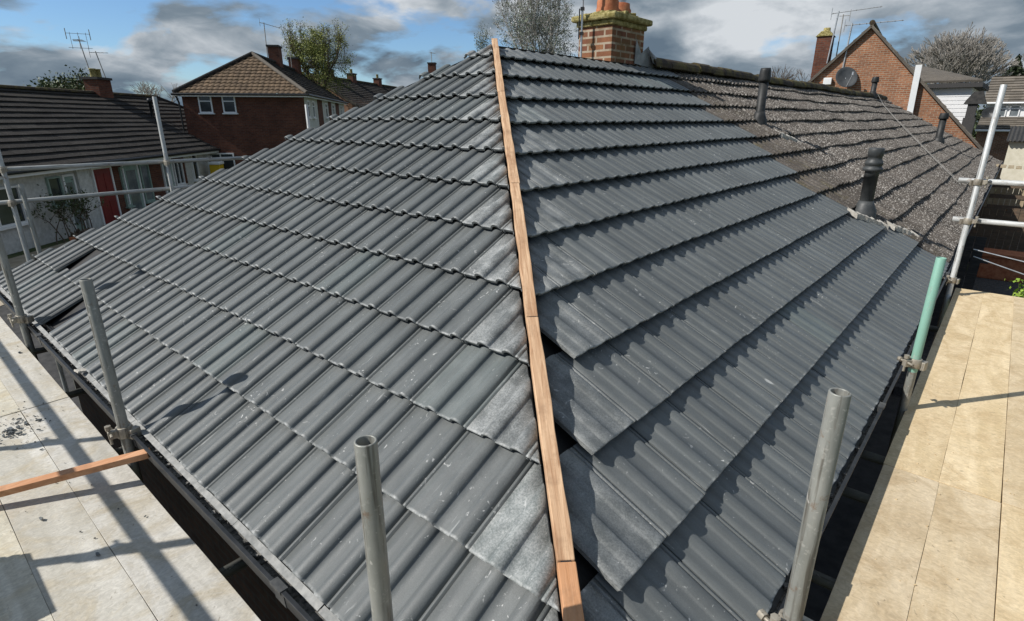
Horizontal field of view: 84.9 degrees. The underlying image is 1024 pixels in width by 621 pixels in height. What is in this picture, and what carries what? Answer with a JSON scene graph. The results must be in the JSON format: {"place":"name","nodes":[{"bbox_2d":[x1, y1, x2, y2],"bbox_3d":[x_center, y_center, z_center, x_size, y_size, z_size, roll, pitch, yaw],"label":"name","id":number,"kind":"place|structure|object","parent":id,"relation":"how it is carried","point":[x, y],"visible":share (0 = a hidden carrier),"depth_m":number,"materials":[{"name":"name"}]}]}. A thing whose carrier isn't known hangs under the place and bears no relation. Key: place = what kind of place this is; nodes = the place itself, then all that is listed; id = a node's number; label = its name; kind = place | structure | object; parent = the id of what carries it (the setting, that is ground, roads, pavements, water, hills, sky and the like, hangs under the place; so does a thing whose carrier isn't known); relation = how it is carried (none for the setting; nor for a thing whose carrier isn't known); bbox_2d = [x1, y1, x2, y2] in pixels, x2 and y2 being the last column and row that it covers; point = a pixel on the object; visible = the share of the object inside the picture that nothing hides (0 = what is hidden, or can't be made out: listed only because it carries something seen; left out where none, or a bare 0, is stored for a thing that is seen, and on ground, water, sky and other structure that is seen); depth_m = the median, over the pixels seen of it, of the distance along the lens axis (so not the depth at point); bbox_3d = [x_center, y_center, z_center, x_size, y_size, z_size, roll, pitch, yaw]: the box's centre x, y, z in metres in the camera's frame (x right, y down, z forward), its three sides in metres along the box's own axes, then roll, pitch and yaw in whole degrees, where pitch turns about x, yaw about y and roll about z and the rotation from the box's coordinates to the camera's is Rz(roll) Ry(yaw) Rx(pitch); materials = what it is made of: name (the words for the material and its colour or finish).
{"place":"outdoors","nodes":[
{"label":"outdoors","id":0,"kind":"place"},
{"bbox_2d":[0,241,69,305],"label":"path","id":1,"kind":"structure","parent":0,"point":[14,262],"depth_m":15.92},
{"bbox_2d":[68,223,90,240],"bbox_3d":[-13.389,-2.362,17.550,0.568,0.661,0.959,-1,19,-2],"label":"plant pot","id":2,"kind":"object","parent":1,"relation":"on","point":[77,232],"visible":0.26,"depth_m":17.30,"materials":[{"name":"ceramic"}]},
{"bbox_2d":[7,124,996,270],"bbox_3d":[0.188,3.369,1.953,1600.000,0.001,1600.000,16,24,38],"label":"ground","id":3,"kind":"structure","parent":0,"point":[16,254],"depth_m":17.49,"materials":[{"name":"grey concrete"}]},
{"bbox_2d":[23,64,89,89],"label":"tree","id":4,"kind":"object","parent":3,"relation":"on","point":[74,83],"visible":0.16,"depth_m":44.48,"materials":[{"name":"green plant"}]},
{"bbox_2d":[31,179,106,243],"bbox_3d":[-14.528,-3.266,18.311,1.325,1.930,2.495,-1,19,-2],"label":"creeper","id":5,"kind":"object","parent":3,"relation":"on","point":[80,207],"visible":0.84,"depth_m":18.16,"materials":[{"name":"green plant"}]},
{"bbox_2d":[0,68,220,254],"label":"bungalow","id":6,"kind":"object","parent":3,"relation":"on","point":[97,120],"visible":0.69,"depth_m":21.17,"materials":[{"name":"tile"}]},
{"bbox_2d":[0,185,28,230],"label":"window","id":7,"kind":"structure","parent":6,"relation":"in","point":[7,221],"depth_m":16.59,"materials":[{"name":"white plastic"}]},
{"bbox_2d":[45,176,68,209],"bbox_3d":[-14.939,-3.875,18.355,0.170,1.010,0.720,-1,19,-2],"label":"window","id":8,"kind":"structure","parent":6,"relation":"in","point":[54,185],"depth_m":18.30,"materials":[{"name":"glass"}]},
{"bbox_2d":[60,173,86,230],"bbox_3d":[-14.985,-3.677,19.131,0.080,1.920,0.560,-1,19,-2],"label":"door","id":9,"kind":"structure","parent":6,"relation":"in","point":[67,178],"depth_m":19.05,"materials":[{"name":"white paint"}]},
{"bbox_2d":[64,28,92,67],"bbox_3d":[-19.805,-11.761,25.844,0.821,2.294,0.879,16,24,38],"label":"tv aerial","id":10,"kind":"object","parent":6,"relation":"attached to","point":[78,39],"visible":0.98,"depth_m":25.75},
{"bbox_2d":[89,51,105,77],"bbox_3d":[-19.434,-11.352,26.547,0.758,2.064,0.350,-5,20,-14],"label":"tv aerial","id":11,"kind":"object","parent":6,"relation":"attached to","point":[98,60],"visible":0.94,"depth_m":26.33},
{"bbox_2d":[89,166,121,224],"bbox_3d":[-15.038,-4.281,20.752,0.080,2.050,1.090,-1,19,-2],"label":"door","id":12,"kind":"structure","parent":6,"relation":"in","point":[102,177],"depth_m":20.71,"materials":[{"name":"red paint"}]},
{"bbox_2d":[118,167,135,207],"bbox_3d":[-15.069,-4.805,21.829,0.170,1.560,0.420,-1,19,-2],"label":"window","id":13,"kind":"structure","parent":6,"relation":"in","point":[128,205],"depth_m":21.80,"materials":[{"name":"glass"}]},
{"bbox_2d":[120,165,145,209],"bbox_3d":[-15.111,-4.833,22.358,0.080,2.050,1.000,-1,19,-2],"label":"door","id":14,"kind":"structure","parent":6,"relation":"in","point":[132,171],"depth_m":22.36,"materials":[{"name":"green paint"}]},
{"bbox_2d":[138,164,156,203],"bbox_3d":[-15.116,-5.264,23.164,0.170,1.560,0.740,-1,19,-2],"label":"window","id":15,"kind":"structure","parent":6,"relation":"in","point":[144,171],"depth_m":23.17,"materials":[{"name":"glass"}]},
{"bbox_2d":[160,158,175,193],"bbox_3d":[-15.175,-5.679,24.819,0.120,2.050,0.800,-1,19,-2],"label":"door","id":16,"kind":"structure","parent":6,"relation":"in","point":[163,167],"depth_m":24.56,"materials":[{"name":"green paint"}]},
{"bbox_2d":[172,163,187,185],"bbox_3d":[-15.192,-6.287,25.526,0.170,1.160,0.840,-1,19,-2],"label":"window","id":17,"kind":"structure","parent":6,"relation":"in","point":[178,170],"depth_m":25.53,"materials":[{"name":"white plastic"}]},
{"bbox_2d":[190,155,201,181],"bbox_3d":[-15.218,-6.863,26.894,0.170,1.260,0.620,-1,19,-2],"label":"window","id":18,"kind":"structure","parent":6,"relation":"in","point":[195,169],"depth_m":26.93,"materials":[{"name":"white plastic"}]},
{"bbox_2d":[206,156,211,174],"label":"window","id":19,"kind":"structure","parent":6,"relation":"in","point":[206,156],"depth_m":28.18,"materials":[{"name":"white plastic"}]},
{"bbox_2d":[210,153,235,169],"bbox_3d":[-14.841,-7.486,28.616,1.300,1.100,0.110,-3,19,-9],"label":"window","id":20,"kind":"structure","parent":6,"relation":"in","point":[227,164],"depth_m":28.55,"materials":[{"name":"glass"}]},
{"bbox_2d":[130,81,178,101],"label":"tree","id":21,"kind":"object","parent":3,"relation":"on","point":[148,91],"visible":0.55,"depth_m":48.27,"materials":[{"name":"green plant"}]},
{"bbox_2d":[208,161,223,173],"bbox_3d":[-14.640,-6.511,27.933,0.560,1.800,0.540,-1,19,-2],"label":"grit bin","id":22,"kind":"object","parent":3,"relation":"on","point":[214,166],"visible":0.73,"depth_m":27.52,"materials":[{"name":"yellow plastic"}]},
{"bbox_2d":[171,45,348,169],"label":"hipped house","id":23,"kind":"structure","parent":3,"relation":"on","point":[251,103],"depth_m":28.29,"materials":[{"name":"brick"}]},
{"bbox_2d":[197,97,214,113],"bbox_3d":[-15.135,-10.175,27.610,0.740,0.920,0.170,-3,19,-9],"label":"window","id":24,"kind":"structure","parent":23,"relation":"in","point":[205,103],"depth_m":27.63,"materials":[{"name":"white plastic"}]},
{"bbox_2d":[221,97,238,113],"bbox_3d":[-14.047,-10.232,27.774,0.740,0.920,0.170,-3,19,-9],"label":"window","id":25,"kind":"structure","parent":23,"relation":"in","point":[228,103],"depth_m":27.80,"materials":[{"name":"white plastic"}]},
{"bbox_2d":[259,20,278,57],"bbox_3d":[-14.710,-16.130,34.355,1.127,3.222,0.500,-4,19,-13],"label":"tv aerial","id":26,"kind":"object","parent":23,"relation":"attached to","point":[265,35],"visible":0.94,"depth_m":33.99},
{"bbox_2d":[284,35,291,66],"bbox_3d":[-15.423,-17.901,38.828,0.559,2.460,0.250,4,19,10],"label":"tv aerial","id":27,"kind":"object","parent":23,"relation":"attached to","point":[289,47],"visible":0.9,"depth_m":38.68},
{"bbox_2d":[305,105,309,127],"bbox_3d":[-3.167,-1.268,9.259,0.150,4.020,0.150,16,24,38],"label":"scaffold pole","id":28,"kind":"object","parent":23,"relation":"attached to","point":[307,116],"visible":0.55,"depth_m":8.64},
{"bbox_2d":[306,100,312,118],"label":"window","id":29,"kind":"structure","parent":23,"relation":"in","point":[307,101],"depth_m":29.43,"materials":[{"name":"white plastic"}]},
{"bbox_2d":[311,101,316,118],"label":"window","id":30,"kind":"structure","parent":23,"relation":"in","point":[312,102],"depth_m":30.65,"materials":[{"name":"white plastic"}]},
{"bbox_2d":[324,103,328,118],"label":"window","id":31,"kind":"structure","parent":23,"relation":"in","point":[325,104],"depth_m":35.09,"materials":[{"name":"white plastic"}]},
{"bbox_2d":[279,16,356,95],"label":"tree","id":32,"kind":"object","parent":3,"relation":"on","point":[318,63],"visible":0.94,"depth_m":41.51,"materials":[{"name":"green plant"}]},
{"bbox_2d":[310,69,396,111],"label":"house","id":33,"kind":"structure","parent":3,"relation":"on","point":[359,94],"depth_m":50.67,"materials":[{"name":"tile"}]},
{"bbox_2d":[427,62,436,72],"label":"house","id":34,"kind":"structure","parent":3,"relation":"on","point":[431,67],"depth_m":54.36,"materials":[{"name":"brick"}]},
{"bbox_2d":[0,38,952,620],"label":"bungalow","id":35,"kind":"object","parent":3,"relation":"on","point":[566,338],"visible":0.95,"depth_m":2.85,"materials":[{"name":"tile"}]},
{"bbox_2d":[74,368,86,372],"bbox_3d":[-2.611,0.365,3.416,0.060,0.012,0.104,12,7,16],"label":"tile offcut","id":36,"kind":"object","parent":35,"relation":"on","point":[82,370],"visible":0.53,"depth_m":3.39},
{"bbox_2d":[474,24,492,51],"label":"tree","id":37,"kind":"object","parent":3,"relation":"on","point":[482,43],"visible":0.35,"depth_m":40.68,"materials":[{"name":"grey plant"}]},
{"bbox_2d":[490,0,578,55],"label":"tree","id":38,"kind":"object","parent":3,"relation":"on","point":[535,24],"visible":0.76,"depth_m":39.97,"materials":[{"name":"grey plant"}]},
{"bbox_2d":[571,0,1002,270],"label":"attached bungalow","id":39,"kind":"object","parent":3,"relation":"on","point":[866,156],"visible":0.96,"depth_m":7.95,"materials":[{"name":"tile"}]},
{"bbox_2d":[578,0,584,56],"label":"aerial pole","id":40,"kind":"object","parent":39,"relation":"attached to","point":[582,8],"visible":0.77,"depth_m":6.53,"materials":[{"name":"metal"}]},
{"bbox_2d":[877,93,959,183],"bbox_3d":[9.836,-4.586,13.992,0.194,1.928,8.546,7,20,19],"label":"cable","id":41,"kind":"object","parent":39,"relation":"attached to","point":[923,146],"visible":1,"depth_m":12.27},
{"bbox_2d":[771,65,808,79],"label":"tree","id":42,"kind":"object","parent":3,"relation":"on","point":[783,77],"visible":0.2,"depth_m":50.92,"materials":[{"name":"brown plant"}]},
{"bbox_2d":[808,20,983,150],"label":"gable house","id":43,"kind":"structure","parent":3,"relation":"on","point":[872,52],"depth_m":21.75,"materials":[{"name":"orange brick"}]},
{"bbox_2d":[836,12,850,55],"bbox_3d":[13.794,-11.451,23.447,0.410,2.060,0.120,11,22,29],"label":"tv aerial","id":44,"kind":"object","parent":43,"relation":"attached to","point":[840,31],"visible":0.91,"depth_m":23.37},
{"bbox_2d":[836,67,857,86],"bbox_3d":[13.325,-9.284,22.242,0.682,0.779,0.618,-12,22,-31],"label":"satellite dish","id":45,"kind":"object","parent":43,"relation":"attached to","point":[846,76],"visible":1,"depth_m":22.31,"materials":[{"name":"metal"}]},
{"bbox_2d":[826,6,881,62],"bbox_3d":[13.871,-11.250,22.816,1.758,2.092,0.300,9,21,24],"label":"tv aerial","id":46,"kind":"object","parent":43,"relation":"attached to","point":[838,12],"visible":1,"depth_m":22.91,"materials":[{"name":"metal"}]},
{"bbox_2d":[842,19,903,67],"bbox_3d":[13.967,-10.351,21.868,1.962,2.006,0.400,11,22,29],"label":"tv aerial","id":47,"kind":"object","parent":43,"relation":"attached to","point":[852,24],"visible":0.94,"depth_m":22.03,"materials":[{"name":"metal"}]},
{"bbox_2d":[925,83,982,138],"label":"hedge","id":48,"kind":"object","parent":3,"relation":"on","point":[974,134],"visible":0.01,"depth_m":53.35,"materials":[{"name":"green plant"}]},
{"bbox_2d":[904,21,1020,94],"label":"tree","id":49,"kind":"object","parent":3,"relation":"on","point":[957,56],"visible":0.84,"depth_m":43.11,"materials":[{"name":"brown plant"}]},
{"bbox_2d":[962,91,986,134],"bbox_3d":[23.288,-8.535,28.745,0.910,5.100,0.700,16,24,38],"label":"chimney stack","id":50,"kind":"object","parent":3,"relation":"on","point":[973,100],"visible":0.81,"depth_m":28.05,"materials":[{"name":"brick"}]},
{"bbox_2d":[968,206,1023,253],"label":"fence panel","id":51,"kind":"object","parent":3,"relation":"on","point":[987,233],"visible":0.44,"depth_m":14.80,"materials":[{"name":"wood"}]},
{"bbox_2d":[974,54,1023,132],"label":"conifer","id":52,"kind":"object","parent":3,"relation":"on","point":[1017,70],"visible":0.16,"depth_m":49.14,"materials":[{"name":"green plant"}]},
{"bbox_2d":[0,271,1023,620],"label":"path","id":53,"kind":"structure","parent":0,"point":[838,533],"depth_m":5.88,"materials":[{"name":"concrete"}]},
{"bbox_2d":[0,233,38,360],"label":"scaffold pole","id":54,"kind":"object","parent":53,"relation":"on","point":[22,318],"visible":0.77,"depth_m":4.11,"materials":[{"name":"metal"}]},
{"bbox_2d":[33,347,47,353],"bbox_3d":[-4.000,0.448,3.880,0.048,0.048,1.500,16,24,38],"label":"transom","id":55,"kind":"object","parent":54,"relation":"attached to","point":[39,350],"depth_m":4.28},
{"bbox_2d":[0,151,71,399],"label":"scaffold pole","id":56,"kind":"object","parent":53,"relation":"on","point":[12,203],"visible":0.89,"depth_m":6.23,"materials":[{"name":"metal"}]},
{"bbox_2d":[0,185,191,204],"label":"guard rail","id":57,"kind":"object","parent":56,"relation":"attached to","point":[50,198],"visible":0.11,"depth_m":6.74,"materials":[{"name":"metal"}]},
{"bbox_2d":[7,156,249,170],"bbox_3d":[-5.281,-1.641,6.401,0.048,0.050,4.850,16,24,38],"label":"guard rail","id":58,"kind":"object","parent":56,"relation":"attached to","point":[45,167],"visible":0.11,"depth_m":6.83,"materials":[{"name":"metal"}]},
{"bbox_2d":[18,184,82,412],"bbox_3d":[-5.392,0.099,6.646,0.150,3.135,0.150,16,24,38],"label":"scaffold pole","id":59,"kind":"object","parent":53,"relation":"on","point":[30,218],"visible":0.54,"depth_m":6.25,"materials":[{"name":"metal"}]},
{"bbox_2d":[79,278,143,483],"bbox_3d":[-1.901,1.347,3.003,0.150,3.142,0.150,16,24,38],"label":"scaffold pole","id":60,"kind":"object","parent":53,"relation":"on","point":[123,430],"visible":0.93,"depth_m":2.63,"materials":[{"name":"metal"}]},
{"bbox_2d":[152,97,173,190],"bbox_3d":[-4.456,-0.736,7.629,0.150,4.075,0.150,16,24,38],"label":"scaffold pole","id":61,"kind":"object","parent":53,"relation":"on","point":[166,161],"visible":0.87,"depth_m":7.14,"materials":[{"name":"metal"}]},
{"bbox_2d":[354,435,393,620],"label":"scaffold pole","id":62,"kind":"object","parent":53,"relation":"on","point":[369,487],"visible":1,"depth_m":1.22,"materials":[{"name":"metal"}]},
{"bbox_2d":[756,388,851,620],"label":"scaffold pole","id":63,"kind":"object","parent":53,"relation":"on","point":[836,409],"visible":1,"depth_m":1.39,"materials":[{"name":"metal"}]},
{"bbox_2d":[886,257,946,454],"bbox_3d":[2.346,1.178,3.560,0.147,3.100,0.147,-5,20,-14],"label":"scaffold pole","id":64,"kind":"object","parent":53,"relation":"on","point":[914,362],"visible":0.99,"depth_m":3.21,"materials":[{"name":"green painted steel"},{"name":"galvanised steel"}]},
{"bbox_2d":[928,236,988,335],"bbox_3d":[7.594,-0.366,9.683,0.780,2.040,0.100,17,25,40],"label":"fence panel","id":65,"kind":"object","parent":53,"relation":"on","point":[973,267],"visible":0.18,"depth_m":9.45,"materials":[{"name":"wood"}]},
{"bbox_2d":[893,277,1023,395],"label":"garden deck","id":66,"kind":"structure","parent":53,"relation":"on","point":[995,286],"depth_m":12.58,"materials":[{"name":"wood"}]},
{"bbox_2d":[932,84,1007,343],"bbox_3d":[4.293,-0.036,5.553,0.161,4.100,0.155,16,24,38],"label":"scaffold pole","id":67,"kind":"object","parent":53,"relation":"on","point":[952,279],"visible":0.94,"depth_m":5.21,"materials":[{"name":"metal"}]},
{"bbox_2d":[952,216,1023,227],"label":"guard rail","id":68,"kind":"object","parent":67,"relation":"attached to","point":[996,222],"visible":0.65,"depth_m":5.17,"materials":[{"name":"metal"}]},
{"bbox_2d":[958,178,1023,185],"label":"guard rail","id":69,"kind":"object","parent":67,"relation":"attached to","point":[999,182],"visible":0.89,"depth_m":5.09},
{"bbox_2d":[976,248,1023,282],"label":"plant pot","id":70,"kind":"object","parent":53,"relation":"on","point":[991,271],"visible":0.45,"depth_m":13.78,"materials":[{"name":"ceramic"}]},
{"bbox_2d":[976,278,1023,297],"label":"shrub","id":71,"kind":"object","parent":53,"relation":"on","point":[1019,294],"visible":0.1,"depth_m":6.70,"materials":[{"name":"green plant"}]},
{"bbox_3d":[7.095,0.442,7.238,0.070,2.100,0.070,16,24,38],"label":"line post","id":72,"kind":"object","parent":53,"relation":"on","visible":0},
{"bbox_2d":[973,256,1023,274],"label":"washing line","id":73,"kind":"object","parent":72,"relation":"attached to","point":[998,265],"visible":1,"depth_m":7.46,"materials":[{"name":"metal"}]},
{"bbox_2d":[973,249,1023,261],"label":"washing line","id":74,"kind":"object","parent":72,"relation":"attached to","point":[997,255],"visible":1,"depth_m":7.42,"materials":[{"name":"metal"}]},
{"bbox_2d":[0,0,1023,121],"label":"sky","id":75,"kind":"structure","parent":0,"point":[160,43],"materials":[{"name":"blue"}]},
{"bbox_2d":[911,67,988,123],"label":"clad house","id":76,"kind":"structure","parent":0,"point":[953,97],"depth_m":29.97,"materials":[{"name":"white painted weatherboard"},{"name":"grey brown tile"}]},
{"bbox_2d":[968,202,1020,263],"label":"patio","id":77,"kind":"structure","parent":0,"point":[990,236],"depth_m":18.33,"materials":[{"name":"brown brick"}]},
{"bbox_2d":[977,187,1023,236],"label":"fence panel","id":78,"kind":"object","parent":77,"relation":"on","point":[1012,202],"visible":0.06,"depth_m":18.84,"materials":[{"name":"wood"}]},
{"bbox_2d":[975,75,1023,179],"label":"white house","id":79,"kind":"structure","parent":0,"point":[1012,111],"depth_m":35.62,"materials":[{"name":"white render"},{"name":"grey brown tile"},{"name":"upvc"}]},
{"bbox_2d":[981,107,993,118],"bbox_3d":[30.944,-12.794,36.236,0.586,0.792,0.608,-2,19,-5],"label":"satellite dish","id":80,"kind":"object","parent":79,"relation":"on","point":[987,112],"visible":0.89,"depth_m":36.33,"materials":[{"name":"grey metal"}]},
{"bbox_2d":[999,105,1007,116],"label":"window","id":81,"kind":"structure","parent":79,"relation":"in","point":[1004,107],"depth_m":36.04,"materials":[{"name":"white plastic"}]},
{"bbox_2d":[1008,105,1020,116],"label":"window","id":82,"kind":"structure","parent":79,"relation":"in","point":[1014,110],"depth_m":35.71,"materials":[{"name":"white plastic"}]},
{"bbox_2d":[985,164,1023,244],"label":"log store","id":83,"kind":"structure","parent":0,"point":[992,195],"depth_m":17.62,"materials":[{"name":"wood"}]},
{"bbox_2d":[997,126,1023,204],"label":"shed","id":84,"kind":"structure","parent":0,"point":[1015,152],"depth_m":23.42,"materials":[{"name":"wood"}]},
{"bbox_3d":[-3.639,1.166,2.823,0.150,3.600,0.150,16,24,38],"label":"scaffold pole","id":85,"kind":"object","parent":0,"visible":0},
{"bbox_2d":[65,388,86,397],"bbox_3d":[-3.199,0.674,3.223,0.048,0.048,1.500,16,24,38],"label":"transom","id":86,"kind":"object","parent":85,"relation":"attached to","point":[75,393],"depth_m":3.61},
{"bbox_2d":[0,380,20,416],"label":"scaffold board","id":87,"kind":"object","parent":86,"relation":"on","point":[8,405],"visible":0.76,"depth_m":3.36,"materials":[{"name":"wood"}]},
{"bbox_2d":[0,317,68,412],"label":"scaffold board","id":88,"kind":"object","parent":86,"relation":"on","point":[22,379],"visible":0.81,"depth_m":3.71,"materials":[{"name":"wood"}]},
{"label":"ledger","id":89,"kind":"object","parent":85,"relation":"attached to","visible":0},
{"bbox_2d":[114,445,138,454],"bbox_3d":[-2.443,0.887,2.603,0.048,0.048,1.500,16,24,38],"label":"transom","id":90,"kind":"object","parent":89,"relation":"on","point":[119,450],"depth_m":2.97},
{"bbox_2d":[0,502,53,620],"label":"scaffold board","id":91,"kind":"object","parent":90,"relation":"on","point":[21,597],"visible":1,"depth_m":2.05,"materials":[{"name":"wood"}]},
{"bbox_2d":[0,412,156,620],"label":"scaffold board","id":92,"kind":"object","parent":90,"relation":"on","point":[76,578],"visible":0.93,"depth_m":2.25,"materials":[{"name":"wood"}]},
{"bbox_2d":[0,357,197,605],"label":"crumbs","id":93,"kind":"object","parent":92,"relation":"on","point":[35,441],"visible":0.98,"depth_m":3.07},
{"bbox_2d":[21,397,260,620],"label":"scaffold board","id":94,"kind":"object","parent":90,"relation":"on","point":[171,570],"visible":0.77,"depth_m":2.32,"materials":[{"name":"wood"}]},
{"bbox_2d":[218,557,247,578],"bbox_3d":[-1.476,1.159,1.810,0.048,0.048,1.500,16,24,38],"label":"transom","id":95,"kind":"object","parent":89,"relation":"on","point":[230,569],"depth_m":2.20,"materials":[{"name":"metal"}]},
{"bbox_3d":[3.121,0.961,2.635,0.048,0.048,7.200,16,24,38],"label":"ledger","id":96,"kind":"object","parent":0,"visible":0},
{"bbox_2d":[811,569,835,590],"bbox_3d":[1.610,1.169,1.881,1.500,0.048,0.048,16,24,38],"label":"transom","id":97,"kind":"object","parent":96,"relation":"on","point":[823,580],"depth_m":2.18,"materials":[{"name":"metal"}]},
{"bbox_2d":[820,464,938,620],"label":"scaffold board","id":98,"kind":"object","parent":97,"relation":"on","point":[890,534],"visible":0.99,"depth_m":2.24,"materials":[{"name":"wood"}]},
{"bbox_2d":[907,483,1000,620],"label":"scaffold board","id":99,"kind":"object","parent":97,"relation":"on","point":[962,541],"visible":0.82,"depth_m":2.20,"materials":[{"name":"wood"}]},
{"bbox_2d":[994,503,1023,620],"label":"scaffold board","id":100,"kind":"object","parent":97,"relation":"on","point":[1009,599],"visible":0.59,"depth_m":2.17,"materials":[{"name":"wood"}]},
{"bbox_2d":[842,486,870,504],"bbox_3d":[2.055,1.002,2.366,1.500,0.048,0.048,16,24,38],"label":"transom","id":101,"kind":"object","parent":96,"relation":"on","point":[856,495],"depth_m":2.68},
{"bbox_2d":[860,450,885,464],"bbox_3d":[2.330,0.899,2.666,1.500,0.048,0.048,16,24,38],"label":"transom","id":102,"kind":"object","parent":96,"relation":"on","point":[872,457],"depth_m":2.98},
{"bbox_2d":[928,325,938,331],"bbox_3d":[4.021,0.265,4.510,1.500,0.048,0.048,16,24,38],"label":"transom","id":103,"kind":"object","parent":96,"relation":"on","point":[934,328],"depth_m":4.81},
{"bbox_2d":[883,288,983,481],"bbox_3d":[3.312,0.310,4.232,0.231,0.039,4.108,16,24,38],"label":"scaffold board","id":104,"kind":"object","parent":103,"relation":"on","point":[929,413],"visible":0.88,"depth_m":3.51,"materials":[{"name":"wood"}]},
{"bbox_2d":[939,292,1013,501],"bbox_3d":[3.486,0.359,4.089,0.231,0.038,4.108,16,24,38],"label":"scaffold board","id":105,"kind":"object","parent":103,"relation":"on","point":[974,460],"visible":0.81,"depth_m":3.34,"materials":[{"name":"wood"}]},
{"bbox_2d":[1000,296,1023,509],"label":"scaffold board","id":106,"kind":"object","parent":103,"relation":"on","point":[1013,467],"visible":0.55,"depth_m":3.21,"materials":[{"name":"wood"}]},
{"bbox_3d":[-1.783,1.162,1.659,3.895,0.038,0.233,16,24,38],"label":"scaffold board","id":107,"kind":"object","parent":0,"visible":0},
{"bbox_2d":[0,448,150,496],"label":"loose batten","id":108,"kind":"object","parent":107,"relation":"on","point":[66,474],"visible":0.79,"depth_m":2.52,"materials":[{"name":"wood"}]},
{"bbox_3d":[3.834,0.457,3.804,0.232,0.039,4.108,16,24,38],"label":"scaffold board","id":109,"kind":"object","parent":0,"visible":0},
{"bbox_2d":[875,317,1022,584],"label":"sawdust","id":110,"kind":"object","parent":109,"relation":"on","point":[949,466],"visible":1,"depth_m":2.70}
]}

